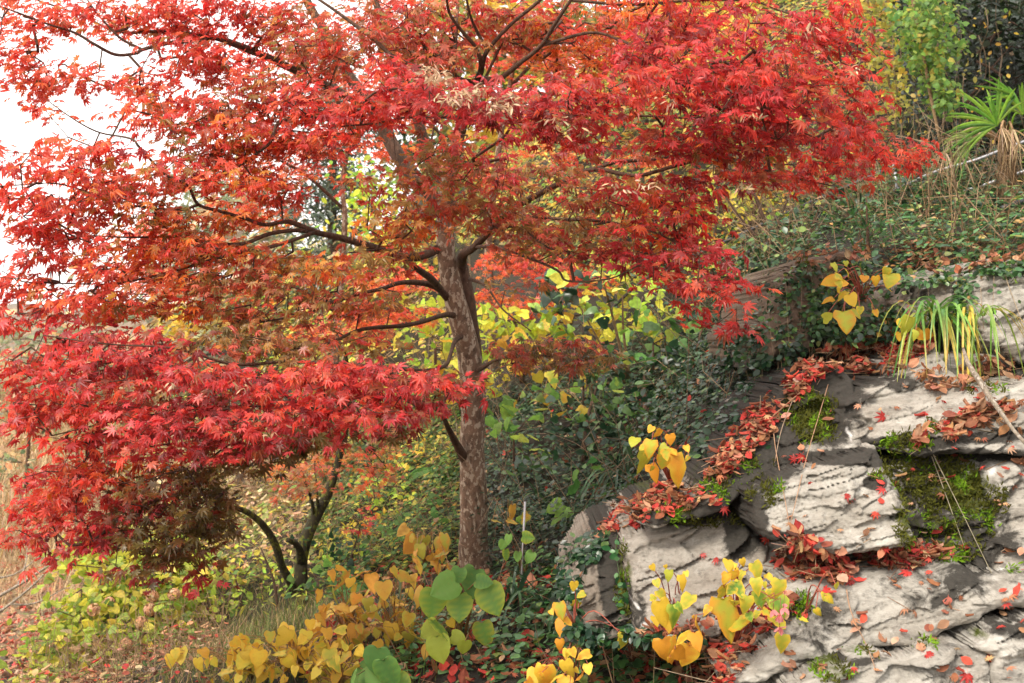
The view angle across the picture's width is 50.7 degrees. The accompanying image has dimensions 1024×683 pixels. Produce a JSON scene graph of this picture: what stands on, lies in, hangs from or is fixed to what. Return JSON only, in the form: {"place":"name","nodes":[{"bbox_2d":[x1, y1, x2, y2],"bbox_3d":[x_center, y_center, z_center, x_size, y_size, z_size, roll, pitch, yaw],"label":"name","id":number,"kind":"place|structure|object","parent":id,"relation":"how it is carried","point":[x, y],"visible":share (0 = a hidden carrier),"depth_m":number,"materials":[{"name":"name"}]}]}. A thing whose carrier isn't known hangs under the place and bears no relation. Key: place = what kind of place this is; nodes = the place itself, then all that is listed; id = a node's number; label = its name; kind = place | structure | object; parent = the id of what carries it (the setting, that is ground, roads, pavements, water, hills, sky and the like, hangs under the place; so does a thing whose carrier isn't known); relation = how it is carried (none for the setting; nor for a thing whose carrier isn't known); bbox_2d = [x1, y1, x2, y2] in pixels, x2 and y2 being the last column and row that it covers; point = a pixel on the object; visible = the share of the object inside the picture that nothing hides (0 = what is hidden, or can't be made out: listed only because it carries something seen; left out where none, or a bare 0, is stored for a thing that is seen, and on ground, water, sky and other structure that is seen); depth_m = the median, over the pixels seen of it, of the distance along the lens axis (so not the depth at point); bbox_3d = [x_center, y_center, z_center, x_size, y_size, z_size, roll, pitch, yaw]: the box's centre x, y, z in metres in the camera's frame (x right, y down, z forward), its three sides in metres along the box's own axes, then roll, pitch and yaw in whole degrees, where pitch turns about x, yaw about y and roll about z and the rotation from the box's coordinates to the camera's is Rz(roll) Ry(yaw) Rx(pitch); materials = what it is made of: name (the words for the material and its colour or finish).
{"place":"outdoors","nodes":[
{"label":"outdoors","id":0,"kind":"place"},
{"bbox_2d":[0,493,102,616],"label":"dry grass","id":1,"kind":"structure","parent":0,"point":[34,579],"depth_m":13.87,"materials":[{"name":"beige plant"}]},
{"bbox_2d":[0,303,189,384],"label":"hills","id":2,"kind":"structure","parent":0,"point":[14,306],"depth_m":411.25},
{"bbox_2d":[0,0,640,306],"label":"sky","id":3,"kind":"structure","parent":0,"point":[14,130],"materials":[{"name":"white"}]},
{"bbox_2d":[0,0,1023,682],"bbox_3d":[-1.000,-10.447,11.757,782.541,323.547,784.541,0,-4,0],"label":"ground","id":4,"kind":"structure","parent":0,"point":[472,672],"depth_m":9.24,"materials":[{"name":"soil"}]},
{"bbox_2d":[0,561,95,682],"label":"fallen leaves","id":5,"kind":"object","parent":4,"relation":"on","point":[11,653],"visible":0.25,"depth_m":12.00,"materials":[{"name":"red plant"}]},
{"bbox_2d":[0,311,174,491],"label":"shrub","id":6,"kind":"object","parent":4,"relation":"on","point":[8,465],"visible":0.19,"depth_m":17.02,"materials":[{"name":"plant"}]},
{"bbox_2d":[0,351,190,561],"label":"dry grass","id":7,"kind":"structure","parent":4,"relation":"on","point":[44,462],"depth_m":19.96,"materials":[{"name":"beige plant"}]},
{"bbox_2d":[0,525,252,682],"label":"bush","id":8,"kind":"object","parent":4,"relation":"on","point":[113,598],"visible":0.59,"depth_m":7.99,"materials":[{"name":"yellow plant"}]},
{"bbox_2d":[0,564,267,682],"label":"undergrowth","id":9,"kind":"object","parent":4,"relation":"on","point":[124,668],"visible":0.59,"depth_m":6.44,"materials":[{"name":"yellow plant"}]},
{"bbox_2d":[0,156,315,413],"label":"woodland","id":10,"kind":"object","parent":4,"relation":"on","point":[152,318],"visible":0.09,"depth_m":24.63,"materials":[{"name":"orange plant"}]},
{"bbox_2d":[108,149,302,319],"bbox_3d":[-8.780,-2.783,33.301,7.764,6.457,6.038,-3,-5,38],"label":"conifer tree","id":11,"kind":"object","parent":4,"relation":"on","point":[190,200],"visible":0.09,"depth_m":32.74,"materials":[{"name":"plant"}]},
{"bbox_2d":[113,411,331,530],"bbox_3d":[-3.805,1.709,14.399,6.111,1.782,2.953,-4,-6,45],"label":"shrub","id":12,"kind":"object","parent":4,"relation":"on","point":[224,486],"visible":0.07,"depth_m":13.35,"materials":[{"name":"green plant"}]},
{"bbox_2d":[90,391,362,593],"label":"vegetation","id":13,"kind":"object","parent":4,"relation":"on","point":[249,529],"visible":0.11,"depth_m":9.88,"materials":[{"name":"yellow plant"}]},
{"bbox_2d":[164,637,304,682],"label":"yellow plant","id":14,"kind":"object","parent":4,"relation":"on","point":[247,657],"visible":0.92,"depth_m":5.08,"materials":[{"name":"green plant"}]},
{"bbox_2d":[138,571,336,682],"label":"grass","id":15,"kind":"structure","parent":4,"relation":"on","point":[271,619],"depth_m":6.97,"materials":[{"name":"green plant"}]},
{"bbox_2d":[69,0,463,372],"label":"maple tree","id":16,"kind":"object","parent":4,"relation":"on","point":[379,154],"visible":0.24,"depth_m":9.64,"materials":[{"name":"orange plant"}]},
{"bbox_2d":[180,246,400,360],"bbox_3d":[-3.977,-0.652,19.382,5.230,2.169,3.698,-3,-5,34],"label":"shrub","id":17,"kind":"object","parent":4,"relation":"on","point":[242,302],"visible":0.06,"depth_m":19.24,"materials":[{"name":"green plant"}]},
{"bbox_2d":[227,616,361,682],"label":"yellow plant","id":18,"kind":"object","parent":4,"relation":"on","point":[286,635],"visible":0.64,"depth_m":5.05,"materials":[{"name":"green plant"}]},
{"bbox_2d":[181,352,417,610],"bbox_3d":[-1.143,1.025,7.547,1.478,1.956,1.778,-2,-4,23],"label":"mossy tree","id":19,"kind":"object","parent":4,"relation":"on","point":[318,509],"visible":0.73,"depth_m":7.47,"materials":[{"name":"orange plant"}]},
{"bbox_2d":[266,640,363,682],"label":"yellow plant","id":20,"kind":"object","parent":4,"relation":"on","point":[334,659],"visible":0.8,"depth_m":4.85,"materials":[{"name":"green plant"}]},
{"bbox_2d":[164,562,490,682],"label":"shrub","id":21,"kind":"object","parent":4,"relation":"on","point":[388,609],"depth_m":6.07,"materials":[{"name":"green plant"}]},
{"bbox_2d":[202,428,454,618],"bbox_3d":[-1.531,1.384,8.132,2.140,1.500,2.084,0,-4,0],"label":"shrub","id":22,"kind":"object","parent":4,"relation":"on","point":[269,600],"visible":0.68,"depth_m":8.36,"materials":[{"name":"green plant"}]},
{"bbox_2d":[246,21,411,355],"bbox_3d":[-3.010,-2.493,17.977,3.006,5.507,2.945,3,-5,-36],"label":"conifer tree","id":23,"kind":"object","parent":4,"relation":"on","point":[330,208],"visible":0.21,"depth_m":17.74,"materials":[{"name":"green plant"}]},
{"bbox_2d":[307,565,388,646],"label":"yellow plant","id":24,"kind":"object","parent":4,"relation":"on","point":[344,610],"visible":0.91,"depth_m":5.46,"materials":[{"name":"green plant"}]},
{"bbox_2d":[220,176,514,432],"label":"vegetation","id":25,"kind":"object","parent":4,"relation":"on","point":[413,351],"visible":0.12,"depth_m":14.40,"materials":[{"name":"orange plant"}]},
{"bbox_2d":[284,485,456,605],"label":"shrub","id":26,"kind":"object","parent":4,"relation":"on","point":[316,569],"visible":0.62,"depth_m":7.53,"materials":[{"name":"green plant"}]},
{"bbox_2d":[350,645,410,682],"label":"broadleaf plant","id":27,"kind":"object","parent":4,"relation":"on","point":[379,665],"visible":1,"depth_m":4.51,"materials":[{"name":"green plant"}]},
{"bbox_2d":[320,129,441,335],"bbox_3d":[-1.586,-1.547,16.372,2.033,3.865,3.058,-2,-4,25],"label":"leafy tree","id":28,"kind":"object","parent":4,"relation":"on","point":[356,193],"visible":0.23,"depth_m":15.96,"materials":[{"name":"yellow plant"}]},
{"bbox_2d":[269,354,504,592],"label":"undergrowth","id":29,"kind":"object","parent":4,"relation":"on","point":[427,477],"visible":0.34,"depth_m":8.53,"materials":[{"name":"green plant"}]},
{"bbox_2d":[355,565,428,658],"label":"yellow plant","id":30,"kind":"object","parent":4,"relation":"on","point":[405,618],"visible":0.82,"depth_m":5.11,"materials":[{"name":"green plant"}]},
{"bbox_2d":[396,522,450,576],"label":"yellow plant","id":31,"kind":"object","parent":4,"relation":"on","point":[414,544],"visible":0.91,"depth_m":6.11,"materials":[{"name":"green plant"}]},
{"bbox_2d":[419,564,504,663],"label":"broadleaf plant","id":32,"kind":"object","parent":4,"relation":"on","point":[483,590],"visible":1,"depth_m":4.76,"materials":[{"name":"green plant"}]},
{"bbox_2d":[0,0,946,600],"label":"maple tree","id":33,"kind":"object","parent":4,"relation":"on","point":[768,100],"visible":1,"depth_m":4.74,"materials":[{"name":"red plant"}]},
{"bbox_2d":[376,0,624,201],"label":"leafy tree","id":34,"kind":"object","parent":4,"relation":"on","point":[446,129],"visible":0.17,"depth_m":19.95,"materials":[{"name":"yellow plant"}]},
{"bbox_2d":[306,550,712,682],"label":"fallen leaves","id":35,"kind":"object","parent":4,"relation":"on","point":[463,675],"visible":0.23,"depth_m":4.94,"materials":[{"name":"red plant"}]},
{"bbox_2d":[477,566,554,619],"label":"strap leaf clump","id":36,"kind":"object","parent":4,"relation":"on","point":[512,590],"visible":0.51,"depth_m":5.34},
{"bbox_2d":[498,530,539,574],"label":"broadleaf plant","id":37,"kind":"object","parent":4,"relation":"on","point":[528,537],"visible":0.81,"depth_m":5.35,"materials":[{"name":"green plant"}]},
{"bbox_2d":[368,250,685,404],"bbox_3d":[-0.083,-0.072,9.514,3.519,1.247,1.518,-3,-5,37],"label":"shrub","id":38,"kind":"object","parent":4,"relation":"on","point":[492,325],"visible":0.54,"depth_m":9.20,"materials":[{"name":"yellow plant"}]},
{"bbox_2d":[484,369,587,420],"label":"yellow plant","id":39,"kind":"object","parent":4,"relation":"on","point":[539,376],"visible":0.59,"depth_m":7.62,"materials":[{"name":"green plant"}]},
{"bbox_2d":[372,531,715,682],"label":"undergrowth","id":40,"kind":"object","parent":4,"relation":"on","point":[636,663],"visible":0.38,"depth_m":4.80,"materials":[{"name":"green plant"}]},
{"bbox_2d":[524,643,592,682],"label":"yellow plant","id":41,"kind":"object","parent":4,"relation":"on","point":[539,672],"visible":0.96,"depth_m":3.90,"materials":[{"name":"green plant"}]},
{"bbox_2d":[516,456,636,527],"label":"seedling","id":42,"kind":"object","parent":4,"relation":"on","point":[573,488],"visible":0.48,"depth_m":6.24,"materials":[{"name":"green plant"}]},
{"bbox_2d":[544,525,610,675],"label":"ivy","id":43,"kind":"object","parent":4,"relation":"on","point":[586,555],"visible":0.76,"depth_m":4.35,"materials":[{"name":"green plant"}]},
{"bbox_2d":[548,581,628,650],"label":"yellow plant","id":44,"kind":"object","parent":4,"relation":"on","point":[559,609],"visible":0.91,"depth_m":4.08,"materials":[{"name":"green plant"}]},
{"bbox_2d":[557,499,632,642],"bbox_3d":[0.364,0.953,4.638,0.332,0.468,1.169,0,-4,0],"label":"rock","id":45,"kind":"object","parent":4,"relation":"on","point":[601,588],"visible":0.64,"depth_m":4.25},
{"bbox_2d":[593,479,722,537],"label":"fallen leaves","id":46,"kind":"object","parent":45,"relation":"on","point":[646,505],"visible":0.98,"depth_m":4.20,"materials":[{"name":"red plant"}]},
{"bbox_2d":[461,1,740,368],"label":"maple tree","id":47,"kind":"object","parent":4,"relation":"on","point":[489,266],"visible":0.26,"depth_m":9.76,"materials":[{"name":"red plant"}]},
{"bbox_2d":[566,446,640,535],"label":"strap leaf clump","id":48,"kind":"object","parent":4,"relation":"on","point":[629,452],"visible":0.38,"depth_m":6.50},
{"bbox_2d":[506,293,725,479],"bbox_3d":[0.935,0.238,7.367,1.318,1.360,2.074,-2,-4,25],"label":"shrub","id":49,"kind":"object","parent":4,"relation":"on","point":[642,381],"visible":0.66,"depth_m":7.12,"materials":[{"name":"green plant"}]},
{"bbox_2d":[422,204,823,575],"bbox_3d":[0.647,0.243,7.513,2.641,2.384,4.827,0,-4,0],"label":"ivy","id":50,"kind":"object","parent":4,"relation":"on","point":[498,515],"visible":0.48,"depth_m":7.08,"materials":[{"name":"green plant"}]},
{"bbox_2d":[485,396,585,461],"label":"seedling","id":51,"kind":"object","parent":50,"relation":"on","point":[507,414],"visible":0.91,"depth_m":6.90,"materials":[{"name":"green plant"}]},
{"bbox_2d":[499,364,629,422],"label":"seedling","id":52,"kind":"object","parent":50,"relation":"on","point":[615,383],"visible":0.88,"depth_m":7.38,"materials":[{"name":"green plant"}]},
{"bbox_2d":[527,258,665,383],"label":"shrub","id":53,"kind":"object","parent":50,"relation":"on","point":[568,295],"visible":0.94,"depth_m":7.49,"materials":[{"name":"yellow plant"}]},
{"bbox_2d":[556,623,710,682],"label":"ivy","id":54,"kind":"object","parent":4,"relation":"on","point":[644,642],"visible":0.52,"depth_m":4.05,"materials":[{"name":"green plant"}]},
{"bbox_2d":[617,304,704,369],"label":"seedling","id":55,"kind":"object","parent":4,"relation":"on","point":[648,326],"visible":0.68,"depth_m":7.53,"materials":[{"name":"green plant"}]},
{"bbox_2d":[649,563,702,666],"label":"yellow plant","id":56,"kind":"object","parent":4,"relation":"on","point":[665,612],"visible":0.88,"depth_m":3.57,"materials":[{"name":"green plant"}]},
{"bbox_2d":[454,0,919,283],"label":"vegetation","id":57,"kind":"object","parent":4,"relation":"on","point":[551,203],"visible":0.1,"depth_m":12.57,"materials":[{"name":"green plant"}]},
{"bbox_2d":[632,0,768,74],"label":"vegetation","id":58,"kind":"object","parent":4,"relation":"on","point":[722,12],"visible":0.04,"depth_m":13.40,"materials":[{"name":"red plant"}]},
{"bbox_2d":[608,590,799,682],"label":"fallen leaves","id":59,"kind":"object","parent":4,"relation":"on","point":[719,655],"visible":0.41,"depth_m":3.69,"materials":[{"name":"red plant"}]},
{"bbox_2d":[657,323,770,466],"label":"ivy","id":60,"kind":"object","parent":4,"relation":"on","point":[738,357],"visible":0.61,"depth_m":5.09,"materials":[{"name":"green plant"}]},
{"bbox_2d":[585,149,845,303],"bbox_3d":[1.709,-1.031,9.223,2.236,1.390,1.281,-1,-4,15],"label":"shrub","id":61,"kind":"object","parent":4,"relation":"on","point":[638,278],"visible":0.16,"depth_m":9.33,"materials":[{"name":"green plant"}]},
{"bbox_2d":[707,173,830,262],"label":"shrub","id":62,"kind":"object","parent":4,"relation":"on","point":[757,202],"visible":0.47,"depth_m":7.99,"materials":[{"name":"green plant"}]},
{"bbox_2d":[728,341,824,401],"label":"ivy","id":63,"kind":"object","parent":4,"relation":"on","point":[789,354],"visible":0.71,"depth_m":4.94,"materials":[{"name":"green plant"}]},
{"bbox_2d":[689,78,988,270],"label":"undergrowth","id":64,"kind":"object","parent":4,"relation":"on","point":[845,157],"visible":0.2,"depth_m":8.73,"materials":[{"name":"green plant"}]},
{"bbox_2d":[687,90,1023,282],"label":"ivy","id":65,"kind":"object","parent":4,"relation":"on","point":[932,182],"visible":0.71,"depth_m":6.89,"materials":[{"name":"green plant"}]},
{"bbox_2d":[803,259,911,361],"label":"ivy","id":66,"kind":"object","parent":4,"relation":"on","point":[838,334],"visible":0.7,"depth_m":4.91,"materials":[{"name":"green plant"}]},
{"bbox_2d":[702,550,1023,682],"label":"rock","id":67,"kind":"object","parent":4,"relation":"on","point":[826,632],"visible":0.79,"depth_m":3.51,"materials":[{"name":"stone"}]},
{"bbox_2d":[607,501,768,638],"bbox_3d":[0.681,0.848,4.381,0.556,0.505,1.253,0,-4,0],"label":"rock","id":68,"kind":"object","parent":67,"relation":"on","point":[681,548],"visible":0.69,"depth_m":4.03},
{"bbox_2d":[619,363,861,528],"bbox_3d":[0.935,0.399,4.622,0.915,0.680,1.220,0,-4,0],"label":"rock","id":69,"kind":"object","parent":68,"relation":"on","point":[798,428],"visible":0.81,"depth_m":4.22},
{"bbox_2d":[629,424,689,488],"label":"yellow plant","id":70,"kind":"object","parent":69,"relation":"on","point":[670,461],"visible":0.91,"depth_m":4.11,"materials":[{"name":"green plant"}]},
{"bbox_2d":[688,368,812,491],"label":"fallen leaves","id":71,"kind":"object","parent":69,"relation":"on","point":[762,433],"visible":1,"depth_m":4.24,"materials":[{"name":"red plant"}]},
{"bbox_2d":[706,252,863,369],"bbox_3d":[1.414,-0.153,5.711,0.566,0.661,1.511,0,-4,0],"label":"rock","id":72,"kind":"object","parent":69,"relation":"on","point":[759,277],"visible":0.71,"depth_m":5.21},
{"bbox_2d":[747,259,828,380],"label":"ivy","id":73,"kind":"object","parent":72,"relation":"attached to","point":[790,297],"visible":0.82,"depth_m":5.06,"materials":[{"name":"green plant"}]},
{"bbox_2d":[692,557,790,653],"bbox_3d":[0.782,0.857,3.472,0.283,0.342,0.459,-2,-4,26],"label":"begonia","id":74,"kind":"object","parent":67,"relation":"on","point":[732,622],"visible":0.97,"depth_m":3.43,"materials":[{"name":"yellow plant"}]},
{"bbox_2d":[760,519,965,584],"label":"fallen leaves","id":75,"kind":"object","parent":67,"relation":"on","point":[806,562],"visible":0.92,"depth_m":3.65,"materials":[{"name":"red plant"}]},
{"bbox_2d":[877,451,998,566],"bbox_3d":[1.600,0.603,4.296,0.445,0.466,1.236,0,-4,0],"label":"rock","id":76,"kind":"object","parent":67,"relation":"on","point":[929,509],"visible":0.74,"depth_m":3.89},
{"bbox_2d":[971,454,1023,573],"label":"rock","id":77,"kind":"object","parent":67,"relation":"on","point":[1007,526],"visible":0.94,"depth_m":3.77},
{"bbox_2d":[725,174,1011,267],"bbox_3d":[2.465,-0.902,7.622,1.957,0.734,0.936,-2,-4,24],"label":"shrub","id":78,"kind":"object","parent":4,"relation":"on","point":[844,203],"visible":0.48,"depth_m":7.54,"materials":[{"name":"green plant"}]},
{"bbox_2d":[825,196,918,256],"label":"conifer seedling","id":79,"kind":"object","parent":4,"relation":"on","point":[870,238],"visible":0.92,"depth_m":6.30,"materials":[{"name":"green plant"}]},
{"bbox_2d":[786,327,958,390],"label":"fallen leaves","id":80,"kind":"object","parent":4,"relation":"on","point":[818,368],"visible":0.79,"depth_m":4.63,"materials":[{"name":"red plant"}]},
{"bbox_2d":[768,630,989,682],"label":"rock","id":81,"kind":"object","parent":4,"relation":"on","point":[907,664],"visible":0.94,"depth_m":3.32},
{"bbox_2d":[762,384,1023,682],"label":"fallen leaves","id":82,"kind":"object","parent":81,"relation":"on","point":[944,624],"depth_m":3.50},
{"bbox_2d":[739,350,1023,682],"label":"rock","id":83,"kind":"object","parent":4,"relation":"on","point":[952,367],"visible":0.01,"depth_m":4.53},
{"bbox_2d":[729,441,916,553],"bbox_3d":[1.098,0.547,4.158,0.577,0.417,1.237,0,-4,0],"label":"rock","id":84,"kind":"object","parent":83,"relation":"on","point":[758,505],"visible":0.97,"depth_m":3.79,"materials":[{"name":"stone"}]},
{"bbox_2d":[830,347,1023,461],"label":"rock","id":85,"kind":"object","parent":83,"relation":"on","point":[896,428],"visible":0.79,"depth_m":4.12,"materials":[{"name":"stone"}]},
{"bbox_2d":[806,287,898,355],"bbox_3d":[1.600,-0.098,5.560,0.361,0.419,1.425,0,-4,0],"label":"rock","id":86,"kind":"object","parent":85,"relation":"on","point":[876,295],"visible":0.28,"depth_m":4.98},
{"bbox_2d":[820,261,900,335],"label":"yellow plant","id":87,"kind":"object","parent":86,"relation":"on","point":[846,320],"visible":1,"depth_m":4.68,"materials":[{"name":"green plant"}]},
{"bbox_2d":[877,295,1004,380],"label":"strap leaf clump","id":88,"kind":"object","parent":85,"relation":"on","point":[934,314],"visible":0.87,"depth_m":4.36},
{"bbox_2d":[897,349,1022,393],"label":"fallen leaves","id":89,"kind":"object","parent":85,"relation":"on","point":[943,385],"visible":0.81,"depth_m":4.25,"materials":[{"name":"orange plant"}]},
{"bbox_2d":[909,395,1023,456],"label":"fallen leaves","id":90,"kind":"object","parent":85,"relation":"on","point":[980,412],"visible":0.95,"depth_m":3.95,"materials":[{"name":"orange plant"}]},
{"bbox_2d":[943,303,1023,383],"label":"strap leaf clump","id":91,"kind":"object","parent":85,"relation":"on","point":[973,315],"visible":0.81,"depth_m":4.34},
{"bbox_2d":[739,194,1023,277],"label":"shrub","id":92,"kind":"object","parent":4,"relation":"on","point":[803,229],"visible":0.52,"depth_m":6.84,"materials":[{"name":"green plant"}]},
{"bbox_2d":[758,0,1018,184],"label":"vine","id":93,"kind":"object","parent":4,"relation":"on","point":[986,11],"visible":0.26,"depth_m":8.65,"materials":[{"name":"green plant"}]},
{"bbox_2d":[843,0,915,130],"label":"vine","id":94,"kind":"object","parent":93,"relation":"hanging from","point":[882,4],"visible":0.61,"depth_m":8.38,"materials":[{"name":"yellow plant"}]},
{"bbox_2d":[787,225,1023,275],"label":"fallen leaves","id":95,"kind":"object","parent":4,"relation":"on","point":[958,269],"visible":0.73,"depth_m":5.18,"materials":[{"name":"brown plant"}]},
{"bbox_2d":[863,271,956,325],"bbox_3d":[1.867,-0.196,5.460,0.302,0.339,1.368,0,-4,0],"label":"rock","id":96,"kind":"object","parent":4,"relation":"on","point":[940,293],"visible":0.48,"depth_m":4.87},
{"bbox_2d":[864,0,1023,99],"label":"evergreen tree","id":97,"kind":"object","parent":4,"relation":"on","point":[990,5],"visible":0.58,"depth_m":9.91,"materials":[{"name":"green plant"}]},
{"bbox_2d":[882,0,975,143],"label":"vine","id":98,"kind":"object","parent":97,"relation":"hanging from","point":[924,47],"visible":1,"depth_m":7.93,"materials":[{"name":"green plant"}]},
{"bbox_2d":[880,0,1023,179],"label":"vegetation","id":99,"kind":"object","parent":4,"relation":"on","point":[1019,117],"visible":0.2,"depth_m":10.14,"materials":[{"name":"green plant"}]},
{"bbox_2d":[886,249,1023,334],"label":"ivy","id":100,"kind":"object","parent":4,"relation":"on","point":[934,281],"visible":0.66,"depth_m":4.81,"materials":[{"name":"green plant"}]},
{"bbox_2d":[890,5,1023,193],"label":"evergreen tree","id":101,"kind":"object","parent":4,"relation":"on","point":[1018,54],"visible":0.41,"depth_m":9.57,"materials":[{"name":"green plant"}]},
{"bbox_2d":[901,258,1023,364],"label":"rock","id":102,"kind":"object","parent":4,"relation":"on","point":[1004,299],"visible":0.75,"depth_m":4.66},
{"bbox_2d":[929,75,1023,215],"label":"palm","id":103,"kind":"object","parent":4,"relation":"on","point":[981,126],"visible":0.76,"depth_m":6.89,"materials":[{"name":"green plant"}]},
{"bbox_2d":[946,607,1023,682],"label":"rock","id":104,"kind":"object","parent":4,"relation":"on","point":[1004,646],"visible":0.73,"depth_m":3.32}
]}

